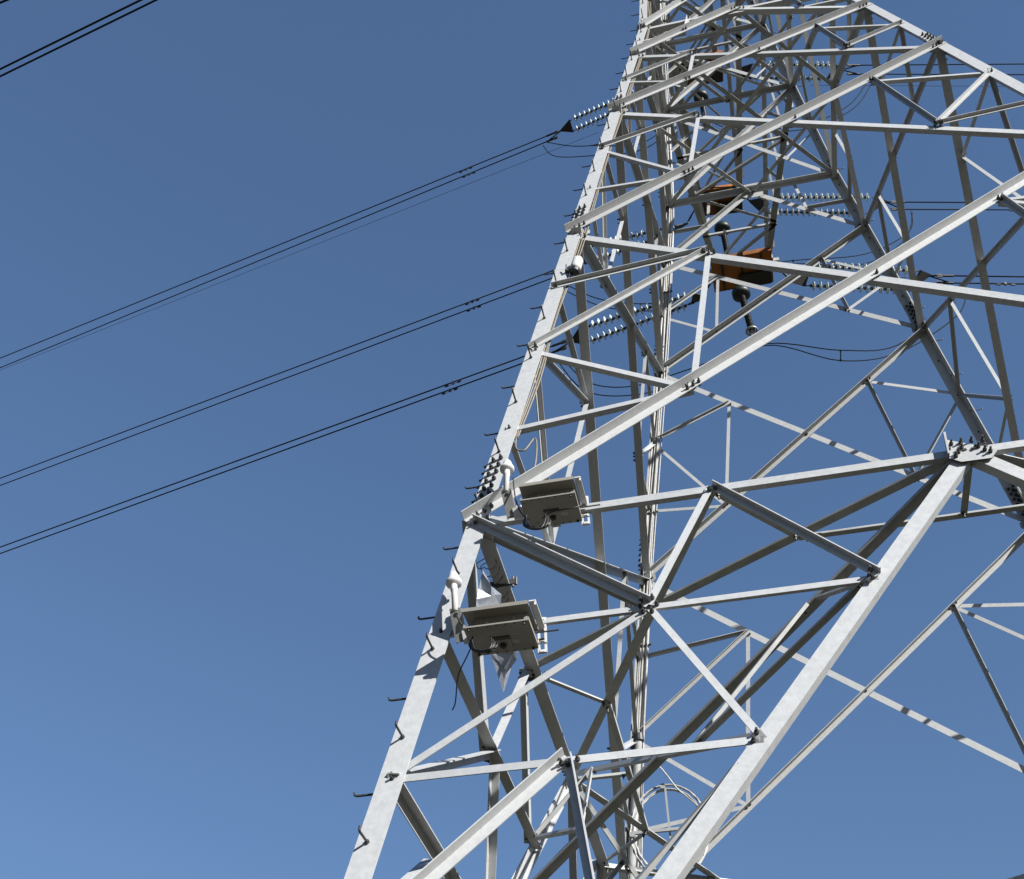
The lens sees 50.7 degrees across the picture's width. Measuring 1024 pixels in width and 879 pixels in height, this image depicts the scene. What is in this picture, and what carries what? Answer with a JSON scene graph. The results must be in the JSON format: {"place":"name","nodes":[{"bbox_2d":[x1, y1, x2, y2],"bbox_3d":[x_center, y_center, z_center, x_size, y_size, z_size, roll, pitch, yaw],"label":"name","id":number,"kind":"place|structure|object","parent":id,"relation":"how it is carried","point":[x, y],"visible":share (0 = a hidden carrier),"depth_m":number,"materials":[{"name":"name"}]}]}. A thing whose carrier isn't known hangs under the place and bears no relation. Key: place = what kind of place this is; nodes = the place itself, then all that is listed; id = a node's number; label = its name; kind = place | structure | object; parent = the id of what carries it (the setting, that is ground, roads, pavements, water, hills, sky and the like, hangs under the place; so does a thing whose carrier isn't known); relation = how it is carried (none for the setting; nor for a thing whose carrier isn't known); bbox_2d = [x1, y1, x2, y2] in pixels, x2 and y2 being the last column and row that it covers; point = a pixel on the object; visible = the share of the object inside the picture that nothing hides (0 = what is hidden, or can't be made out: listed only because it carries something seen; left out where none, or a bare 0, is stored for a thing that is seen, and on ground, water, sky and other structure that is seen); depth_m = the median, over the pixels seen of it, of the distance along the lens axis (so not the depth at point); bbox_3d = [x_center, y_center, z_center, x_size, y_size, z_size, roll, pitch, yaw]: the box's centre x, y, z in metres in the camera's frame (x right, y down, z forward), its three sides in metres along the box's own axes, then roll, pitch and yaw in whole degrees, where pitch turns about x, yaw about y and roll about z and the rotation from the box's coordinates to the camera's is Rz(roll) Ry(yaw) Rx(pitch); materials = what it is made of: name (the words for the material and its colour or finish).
{"place":"outdoors","nodes":[
{"label":"outdoors","id":0,"kind":"place"},
{"bbox_2d":[0,0,141,69],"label":"conductor","id":1,"kind":"object","parent":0,"point":[70,34],"visible":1,"depth_m":21.52,"materials":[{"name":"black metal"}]},
{"bbox_2d":[0,0,157,76],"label":"conductor","id":2,"kind":"object","parent":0,"point":[87,33],"visible":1,"depth_m":22.38,"materials":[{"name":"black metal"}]},
{"bbox_2d":[0,278,551,485],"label":"conductor","id":3,"kind":"object","parent":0,"point":[284,378],"visible":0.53,"depth_m":36.90,"materials":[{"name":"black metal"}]},
{"bbox_2d":[0,0,1023,878],"label":"sky","id":4,"kind":"structure","parent":0,"point":[197,680],"materials":[{"name":"blue"}]},
{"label":"tension link","id":5,"kind":"object","parent":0,"visible":0},
{"bbox_2d":[691,293,700,303],"bbox_3d":[4.808,-3.604,27.837,0.342,0.236,0.483,-2,-45,2],"label":"yoke plate","id":6,"kind":"object","parent":5,"relation":"attached to","point":[695,297],"visible":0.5,"depth_m":27.81,"materials":[{"name":"metal"}]},
{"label":"tension link","id":7,"kind":"object","parent":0,"visible":0},
{"bbox_2d":[792,276,807,286],"bbox_3d":[7.341,-4.232,27.480,0.502,0.496,0.484,18,-47,-17],"label":"yoke plate","id":8,"kind":"object","parent":7,"relation":"attached to","point":[801,280],"visible":0.34,"depth_m":27.51,"materials":[{"name":"metal"}]},
{"bbox_2d":[815,263,918,274],"bbox_3d":[8.992,-4.350,27.521,2.792,0.375,0.256,1,-45,-1],"label":"insulator string","id":9,"kind":"object","parent":8,"relation":"attached to","point":[844,268],"visible":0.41,"depth_m":27.48,"materials":[{"name":"ceramic"}]},
{"bbox_2d":[908,270,930,292],"bbox_3d":[10.389,-3.979,27.566,0.400,0.498,0.553,26,-50,-24],"label":"yoke plate","id":10,"kind":"object","parent":9,"relation":"attached to","point":[922,275],"visible":0.7,"depth_m":27.54,"materials":[{"name":"metal"}]},
{"bbox_2d":[805,281,894,293],"bbox_3d":[8.790,-3.862,27.526,2.711,0.370,0.256,1,-45,-1],"label":"insulator string","id":11,"kind":"object","parent":10,"relation":"attached to","point":[826,286],"visible":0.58,"depth_m":27.49,"materials":[{"name":"ceramic"}]},
{"bbox_2d":[930,275,1023,277],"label":"conductor","id":12,"kind":"object","parent":10,"relation":"attached to","point":[978,276],"visible":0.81,"depth_m":27.36,"materials":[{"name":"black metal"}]},
{"bbox_2d":[936,274,953,277],"bbox_3d":[10.951,-4.144,27.363,0.420,0.120,0.068,1,-45,-1],"label":"dead end clamp","id":13,"kind":"object","parent":12,"relation":"attached to","point":[943,275],"visible":1,"depth_m":27.34,"materials":[{"name":"metal"}]},
{"bbox_2d":[932,277,1023,284],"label":"conductor","id":14,"kind":"object","parent":10,"relation":"attached to","point":[978,283],"visible":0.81,"depth_m":27.72,"materials":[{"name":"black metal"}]},
{"bbox_2d":[936,281,953,283],"bbox_3d":[11.100,-4.015,27.732,0.420,0.120,0.068,1,-45,-1],"label":"dead end clamp","id":15,"kind":"object","parent":14,"relation":"attached to","point":[939,282],"visible":0.9,"depth_m":27.70,"materials":[{"name":"metal"}]},
{"bbox_2d":[996,282,1015,285],"bbox_3d":[12.653,-3.991,27.744,0.500,0.118,0.056,1,-45,-1],"label":"vibration damper","id":16,"kind":"object","parent":14,"relation":"attached to","point":[1005,284],"visible":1,"depth_m":27.71,"materials":[{"name":"metal"}]},
{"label":"tension link","id":17,"kind":"object","parent":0,"visible":0},
{"bbox_2d":[674,222,688,229],"bbox_3d":[5.049,-6.277,32.392,0.412,0.290,0.514,3,-45,-3],"label":"yoke plate","id":18,"kind":"object","parent":17,"relation":"attached to","point":[679,226],"visible":0.69,"depth_m":32.27,"materials":[{"name":"metal"}]},
{"bbox_2d":[585,237,662,263],"bbox_3d":[3.567,-5.846,33.084,2.920,0.374,0.256,-19,-48,18],"label":"insulator string","id":19,"kind":"object","parent":18,"relation":"attached to","point":[618,252],"visible":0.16,"depth_m":33.16,"materials":[{"name":"ceramic"}]},
{"bbox_2d":[591,225,675,248],"bbox_3d":[3.483,-6.136,32.880,3.178,0.841,0.256,-19,-48,18],"label":"insulator string","id":20,"kind":"object","parent":18,"relation":"attached to","point":[637,235],"visible":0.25,"depth_m":32.69,"materials":[{"name":"ceramic"}]},
{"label":"tension link","id":21,"kind":"object","parent":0,"visible":0},
{"bbox_2d":[749,198,763,210],"bbox_3d":[7.356,-7.060,32.118,0.422,0.378,0.489,19,-48,-18],"label":"yoke plate","id":22,"kind":"object","parent":21,"relation":"attached to","point":[758,204],"visible":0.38,"depth_m":32.21,"materials":[{"name":"metal"}]},
{"bbox_2d":[763,208,866,216],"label":"insulator string","id":23,"kind":"object","parent":22,"relation":"attached to","point":[803,212],"visible":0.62,"depth_m":32.18,"materials":[{"name":"ceramic"}]},
{"bbox_2d":[779,193,873,201],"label":"insulator string","id":24,"kind":"object","parent":22,"relation":"attached to","point":[821,197],"visible":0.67,"depth_m":32.13,"materials":[{"name":"ceramic"}]},
{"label":"yoke plate","id":25,"kind":"object","parent":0,"visible":0},
{"bbox_2d":[0,270,551,478],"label":"conductor","id":26,"kind":"object","parent":25,"relation":"attached to","point":[282,372],"visible":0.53,"depth_m":36.53,"materials":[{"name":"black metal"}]},
{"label":"dead end clamp","id":27,"kind":"object","parent":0,"visible":0},
{"bbox_2d":[886,201,964,202],"bbox_3d":[24.119,-7.047,32.369,25.908,0.484,0.212,0,-45,0],"label":"conductor","id":28,"kind":"object","parent":27,"relation":"attached to","point":[927,202],"visible":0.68,"depth_m":32.08,"materials":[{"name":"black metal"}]},
{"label":"dead end clamp","id":29,"kind":"object","parent":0,"visible":0},
{"bbox_2d":[887,203,1009,209],"bbox_3d":[24.326,-6.910,32.727,26.321,0.481,0.212,1,-45,-1],"label":"conductor","id":30,"kind":"object","parent":29,"relation":"attached to","point":[943,209],"visible":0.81,"depth_m":32.43,"materials":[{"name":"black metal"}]},
{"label":"dead end clamp","id":31,"kind":"object","parent":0,"visible":0},
{"bbox_2d":[0,130,561,358],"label":"conductor","id":32,"kind":"object","parent":31,"relation":"attached to","point":[282,243],"visible":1,"depth_m":39.25,"materials":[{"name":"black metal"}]},
{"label":"yoke plate","id":33,"kind":"object","parent":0,"visible":0},
{"bbox_2d":[752,61,829,68],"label":"insulator string","id":34,"kind":"object","parent":33,"relation":"attached to","point":[822,64],"visible":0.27,"depth_m":34.68,"materials":[{"name":"ceramic"}]},
{"bbox_2d":[733,63,752,77],"bbox_3d":[7.428,-11.798,34.763,0.732,0.306,0.383,-9,-45,9],"label":"yoke plate","id":35,"kind":"object","parent":34,"relation":"attached to","point":[747,68],"visible":0.43,"depth_m":34.71,"materials":[{"name":"metal"}]},
{"bbox_2d":[748,74,821,82],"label":"insulator string","id":36,"kind":"object","parent":35,"relation":"attached to","point":[809,78],"visible":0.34,"depth_m":34.76,"materials":[{"name":"ceramic"}]},
{"bbox_2d":[844,70,1023,74],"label":"conductor","id":37,"kind":"object","parent":33,"relation":"attached to","point":[916,74],"visible":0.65,"depth_m":35.13,"materials":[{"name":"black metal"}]},
{"bbox_2d":[845,63,1023,69],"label":"conductor","id":38,"kind":"object","parent":33,"relation":"attached to","point":[950,64],"visible":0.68,"depth_m":34.91,"materials":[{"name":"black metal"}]},
{"bbox_2d":[847,64,859,66],"bbox_3d":[10.975,-12.026,34.764,0.421,0.127,0.068,1,-45,-1],"label":"dead end clamp","id":39,"kind":"object","parent":38,"relation":"attached to","point":[849,65],"visible":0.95,"depth_m":34.74,"materials":[{"name":"metal"}]},
{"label":"yoke plate","id":40,"kind":"object","parent":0,"visible":0},
{"bbox_2d":[569,90,634,121],"bbox_3d":[3.021,-10.948,35.485,2.547,0.279,0.256,-19,-48,18],"label":"insulator string","id":41,"kind":"object","parent":40,"relation":"attached to","point":[586,113],"visible":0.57,"depth_m":35.57,"materials":[{"name":"ceramic"}]},
{"bbox_3d":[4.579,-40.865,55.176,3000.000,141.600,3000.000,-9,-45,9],"label":"ground","id":42,"kind":"structure","parent":0,"visible":0},
{"bbox_2d":[344,0,1023,878],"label":"lattice tower","id":43,"kind":"structure","parent":42,"relation":"on","point":[952,466],"depth_m":12.07,"materials":[{"name":"metal"}]},
{"bbox_2d":[1,132,597,369],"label":"thin wire","id":44,"kind":"object","parent":43,"relation":"attached to","point":[311,246],"visible":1,"depth_m":38.59,"materials":[{"name":"black metal"}]},
{"bbox_2d":[476,571,517,692],"bbox_3d":[-0.082,1.499,8.338,0.183,0.438,1.113,-9,-45,9],"label":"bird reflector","id":45,"kind":"object","parent":43,"relation":"attached to","point":[488,594],"visible":0.6,"depth_m":8.26,"materials":[{"name":"silver metal"}]},
{"bbox_2d":[490,576,516,587],"bbox_3d":[-0.108,1.280,9.613,0.319,0.110,0.030,-9,-45,9],"label":"beam clamp","id":46,"kind":"object","parent":43,"relation":"attached to","point":[512,582],"visible":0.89,"depth_m":9.59,"materials":[{"name":"metal"}]},
{"bbox_2d":[476,558,508,602],"bbox_3d":[-0.121,1.372,9.715,0.238,0.221,1.028,-9,-45,9],"label":"loose wire","id":47,"kind":"object","parent":46,"relation":"attached to","point":[492,577],"visible":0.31,"depth_m":9.46,"materials":[{"name":"black"}]},
{"bbox_2d":[461,599,558,656],"bbox_3d":[0.001,1.334,7.789,0.641,0.300,0.453,-9,-45,9],"label":"equipment cabinet","id":48,"kind":"object","parent":43,"relation":"attached to","point":[510,627],"visible":0.98,"depth_m":7.72,"materials":[{"name":"grey metal"}]},
{"bbox_2d":[446,571,468,644],"bbox_3d":[-0.383,1.240,8.132,0.255,0.673,0.157,-9,-45,9],"label":"dome antenna","id":49,"kind":"object","parent":48,"relation":"attached to","point":[453,582],"visible":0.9,"depth_m":8.03,"materials":[{"name":"grey plastic"}]},
{"bbox_2d":[452,649,470,709],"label":"cable","id":50,"kind":"object","parent":48,"relation":"hanging from","point":[458,677],"visible":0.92,"depth_m":7.81,"materials":[{"name":"black plastic"}]},
{"bbox_2d":[471,636,492,650],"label":"cable","id":51,"kind":"object","parent":48,"relation":"hanging from","point":[474,648],"visible":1,"depth_m":7.56,"materials":[{"name":"black plastic"}]},
{"bbox_2d":[470,639,494,652],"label":"cable","id":52,"kind":"object","parent":48,"relation":"hanging from","point":[485,651],"visible":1,"depth_m":7.57,"materials":[{"name":"black plastic"}]},
{"bbox_2d":[471,637,494,652],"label":"cable","id":53,"kind":"object","parent":48,"relation":"hanging from","point":[485,650],"visible":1,"depth_m":7.55,"materials":[{"name":"black plastic"}]},
{"bbox_2d":[469,640,496,652],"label":"cable","id":54,"kind":"object","parent":48,"relation":"hanging from","point":[484,652],"visible":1,"depth_m":7.60,"materials":[{"name":"black plastic"}]},
{"bbox_2d":[518,670,549,681],"bbox_3d":[0.218,2.352,10.696,0.319,0.110,0.030,-9,-45,9],"label":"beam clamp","id":55,"kind":"object","parent":43,"relation":"attached to","point":[530,679],"visible":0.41,"depth_m":10.68,"materials":[{"name":"metal"}]},
{"bbox_2d":[518,476,599,527],"bbox_3d":[0.399,0.494,8.853,0.613,0.300,0.453,-9,-45,9],"label":"equipment cabinet","id":56,"kind":"object","parent":43,"relation":"attached to","point":[539,500],"visible":0.9,"depth_m":8.79,"materials":[{"name":"grey metal"}]},
{"bbox_2d":[500,459,523,519],"bbox_3d":[0.011,0.408,9.124,0.231,0.675,0.150,5,-45,-5],"label":"dome antenna","id":57,"kind":"object","parent":56,"relation":"attached to","point":[507,471],"visible":0.95,"depth_m":8.99,"materials":[{"name":"grey plastic"}]},
{"bbox_2d":[512,477,528,519],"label":"cable","id":58,"kind":"object","parent":57,"relation":"attached to","point":[516,499],"visible":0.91,"depth_m":8.87,"materials":[{"name":"black plastic"}]},
{"bbox_2d":[526,513,546,528],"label":"cable","id":59,"kind":"object","parent":56,"relation":"hanging from","point":[538,527],"visible":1,"depth_m":8.54,"materials":[{"name":"black plastic"}]},
{"bbox_2d":[524,515,548,529],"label":"cable","id":60,"kind":"object","parent":56,"relation":"hanging from","point":[536,529],"visible":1,"depth_m":8.57,"materials":[{"name":"black plastic"}]},
{"bbox_2d":[523,518,550,529],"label":"cable","id":61,"kind":"object","parent":56,"relation":"hanging from","point":[543,528],"visible":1,"depth_m":8.57,"materials":[{"name":"black plastic"}]},
{"bbox_2d":[538,504,581,523],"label":"cable","id":62,"kind":"object","parent":56,"relation":"attached to","point":[559,510],"visible":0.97,"depth_m":8.70,"materials":[{"name":"black plastic"}]},
{"bbox_2d":[565,256,582,275],"bbox_3d":[0.720,-2.010,12.531,0.217,0.269,0.132,-9,-45,9],"label":"warning lamp","id":63,"kind":"object","parent":43,"relation":"attached to","point":[575,266],"visible":1,"depth_m":12.47,"materials":[{"name":"grey plastic"}]},
{"bbox_2d":[572,329,579,343],"bbox_3d":[1.734,-2.744,28.890,0.376,0.289,0.440,-9,-45,9],"label":"yoke plate","id":64,"kind":"object","parent":43,"relation":"attached to","point":[575,337],"visible":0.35,"depth_m":28.89,"materials":[{"name":"metal"}]},
{"bbox_2d":[0,344,560,547],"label":"conductor","id":65,"kind":"object","parent":64,"relation":"attached to","point":[272,448],"visible":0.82,"depth_m":31.50,"materials":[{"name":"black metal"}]},
{"bbox_2d":[552,339,566,346],"bbox_3d":[1.265,-2.559,28.799,0.420,0.121,0.068,-19,-48,18],"label":"dead end clamp","id":66,"kind":"object","parent":65,"relation":"attached to","point":[561,342],"visible":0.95,"depth_m":28.77,"materials":[{"name":"metal"}]},
{"bbox_2d":[0,343,567,553],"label":"conductor","id":67,"kind":"object","parent":64,"relation":"attached to","point":[277,452],"visible":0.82,"depth_m":31.89,"materials":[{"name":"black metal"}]},
{"bbox_2d":[552,346,566,352],"bbox_3d":[1.281,-2.421,29.200,0.420,0.121,0.068,-19,-48,18],"label":"dead end clamp","id":68,"kind":"object","parent":67,"relation":"attached to","point":[563,348],"visible":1,"depth_m":29.15,"materials":[{"name":"metal"}]},
{"bbox_2d":[588,292,686,328],"bbox_3d":[3.221,-3.337,28.258,3.238,0.460,0.256,-19,-48,18],"label":"insulator string","id":69,"kind":"object","parent":64,"relation":"attached to","point":[616,317],"visible":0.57,"depth_m":28.37,"materials":[{"name":"ceramic"}]},
{"bbox_2d":[590,303,691,344],"bbox_3d":[3.296,-3.047,28.469,3.104,0.301,0.256,-19,-48,18],"label":"insulator string","id":70,"kind":"object","parent":64,"relation":"attached to","point":[640,322],"visible":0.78,"depth_m":28.52,"materials":[{"name":"ceramic"}]},
{"bbox_2d":[514,0,648,439],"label":"cable","id":71,"kind":"object","parent":43,"relation":"attached to","point":[574,256],"visible":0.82,"depth_m":12.10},
{"bbox_2d":[515,0,649,466],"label":"cable","id":72,"kind":"object","parent":43,"relation":"attached to","point":[528,445],"visible":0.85,"depth_m":11.13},
{"bbox_2d":[517,0,650,439],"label":"cable","id":73,"kind":"object","parent":43,"relation":"hanging from","point":[579,255],"visible":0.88,"depth_m":12.23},
{"bbox_2d":[572,98,644,131],"bbox_3d":[3.172,-10.709,35.694,2.626,0.383,0.256,-19,-48,18],"label":"insulator string","id":74,"kind":"object","parent":43,"relation":"attached to","point":[596,120],"visible":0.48,"depth_m":35.77,"materials":[{"name":"ceramic"}]},
{"bbox_2d":[561,119,573,132],"bbox_3d":[1.804,-10.395,35.963,0.420,0.153,0.451,-9,-45,9],"label":"yoke plate","id":75,"kind":"object","parent":74,"relation":"attached to","point":[567,127],"visible":1,"depth_m":35.98,"materials":[{"name":"metal"}]},
{"bbox_2d":[0,131,560,367],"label":"conductor","id":76,"kind":"object","parent":75,"relation":"attached to","point":[287,248],"visible":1,"depth_m":39.59,"materials":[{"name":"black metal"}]},
{"bbox_2d":[628,732,643,878],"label":"cable conduit","id":77,"kind":"object","parent":43,"relation":"attached to","point":[638,737],"visible":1,"depth_m":16.28,"materials":[{"name":"metal"}]},
{"bbox_2d":[626,209,666,854],"bbox_3d":[2.563,-2.918,22.688,0.067,36.004,6.943,21,-48,-20],"label":"cable","id":78,"kind":"object","parent":43,"relation":"attached to","point":[638,659],"visible":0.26,"depth_m":17.34,"materials":[{"name":"black"}]},
{"bbox_2d":[637,0,668,728],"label":"cable","id":79,"kind":"object","parent":43,"relation":"attached to","point":[647,511],"visible":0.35,"depth_m":19.26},
{"bbox_2d":[640,4,665,674],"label":"cable","id":80,"kind":"object","parent":43,"relation":"attached to","point":[656,427],"visible":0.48,"depth_m":19.56,"materials":[{"name":"black"}]},
{"bbox_2d":[638,0,669,731],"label":"cable","id":81,"kind":"object","parent":43,"relation":"attached to","point":[642,660],"visible":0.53,"depth_m":19.55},
{"bbox_2d":[636,0,673,866],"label":"cable","id":82,"kind":"object","parent":43,"relation":"attached to","point":[657,459],"visible":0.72,"depth_m":19.49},
{"bbox_2d":[638,2,673,866],"bbox_3d":[2.724,-2.941,22.665,0.058,36.004,6.968,21,-48,-20],"label":"cable","id":83,"kind":"object","parent":43,"relation":"attached to","point":[666,379],"visible":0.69,"depth_m":19.97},
{"bbox_2d":[641,7,671,732],"bbox_3d":[2.669,-2.937,22.668,0.068,36.004,6.959,21,-48,-20],"label":"cable","id":84,"kind":"object","parent":43,"relation":"attached to","point":[651,536],"visible":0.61,"depth_m":20.99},
{"bbox_2d":[639,743,697,866],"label":"cable","id":85,"kind":"object","parent":43,"relation":"attached to","point":[641,843],"visible":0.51,"depth_m":15.20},
{"bbox_2d":[629,783,708,875],"bbox_3d":[2.130,5.284,14.630,1.096,1.517,0.458,-9,-45,9],"label":"cable coil","id":86,"kind":"object","parent":43,"relation":"hanging from","point":[634,832],"visible":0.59,"depth_m":14.78,"materials":[{"name":"metal"}]},
{"bbox_2d":[678,50,722,85],"bbox_3d":[6.035,-11.829,34.591,1.427,0.260,1.008,-6,-45,6],"label":"nest tray","id":87,"kind":"object","parent":43,"relation":"attached to","point":[716,76],"visible":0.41,"depth_m":34.59,"materials":[{"name":"orange paint"}]},
{"bbox_2d":[693,89,710,128],"bbox_3d":[5.941,-10.153,33.413,0.464,1.911,0.460,-9,-45,9],"label":"post insulator","id":88,"kind":"object","parent":43,"relation":"hanging from","point":[702,94],"visible":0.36,"depth_m":33.83,"materials":[{"name":"black paint"}]},
{"bbox_2d":[542,84,870,157],"bbox_3d":[6.250,-10.023,34.086,10.927,3.574,1.187,-8,-45,8],"label":"jumper cable","id":89,"kind":"object","parent":88,"relation":"attached to","point":[716,124],"visible":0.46,"depth_m":33.90,"materials":[{"name":"black metal"}]},
{"bbox_2d":[546,84,865,146],"bbox_3d":[6.145,-9.934,33.509,10.530,3.536,1.232,-9,-45,9],"label":"jumper cable","id":90,"kind":"object","parent":43,"relation":"hanging from","point":[735,127],"visible":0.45,"depth_m":33.39,"materials":[{"name":"black metal"}]},
{"bbox_2d":[699,183,742,215],"bbox_3d":[6.227,-7.161,32.485,1.375,0.260,0.920,-6,-45,6],"label":"nest tray","id":91,"kind":"object","parent":43,"relation":"attached to","point":[715,210],"visible":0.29,"depth_m":32.46,"materials":[{"name":"orange paint"}]},
{"bbox_2d":[714,221,730,254],"bbox_3d":[6.169,-5.521,31.065,0.463,2.042,0.460,-9,-45,9],"label":"post insulator","id":92,"kind":"object","parent":43,"relation":"hanging from","point":[720,226],"visible":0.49,"depth_m":31.53,"materials":[{"name":"black ceramic"}]},
{"bbox_2d":[564,212,912,310],"bbox_3d":[6.566,-4.978,31.353,10.836,3.953,1.272,-9,-45,9],"label":"jumper cable","id":93,"kind":"object","parent":92,"relation":"attached to","point":[792,263],"visible":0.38,"depth_m":30.72,"materials":[{"name":"black metal"}]},
{"bbox_2d":[569,339,906,387],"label":"jumper cable","id":94,"kind":"object","parent":43,"relation":"hanging from","point":[767,343],"visible":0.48,"depth_m":25.42,"materials":[{"name":"black metal"}]},
{"bbox_2d":[569,211,912,303],"bbox_3d":[6.479,-5.037,30.888,10.495,3.614,1.233,-9,-45,9],"label":"jumper cable","id":95,"kind":"object","parent":43,"relation":"hanging from","point":[785,261],"visible":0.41,"depth_m":30.33,"materials":[{"name":"black metal"}]},
{"bbox_2d":[711,247,773,292],"bbox_3d":[5.970,-4.362,28.035,1.541,0.260,1.052,-9,-45,9],"label":"nest tray","id":96,"kind":"object","parent":43,"relation":"attached to","point":[756,276],"visible":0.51,"depth_m":27.99,"materials":[{"name":"orange paint"}]},
{"bbox_2d":[732,285,757,335],"bbox_3d":[5.820,-3.188,26.964,0.464,1.634,0.460,-9,-45,9],"label":"post insulator","id":97,"kind":"object","parent":43,"relation":"hanging from","point":[741,294],"visible":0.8,"depth_m":27.26,"materials":[{"name":"black paint"}]},
{"bbox_2d":[560,299,965,396],"bbox_3d":[6.242,-2.300,26.864,10.635,2.975,1.234,-9,-45,9],"label":"jumper cable","id":98,"kind":"object","parent":43,"relation":"hanging from","point":[786,347],"visible":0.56,"depth_m":26.06,"materials":[{"name":"black metal"}]},
{"bbox_2d":[823,85,1003,86],"bbox_3d":[16.905,-11.734,35.953,14.086,0.294,0.014,1,-45,-1],"label":"thin wire","id":99,"kind":"object","parent":43,"relation":"attached to","point":[875,85],"visible":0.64,"depth_m":35.82,"materials":[{"name":"black metal"}]}
]}

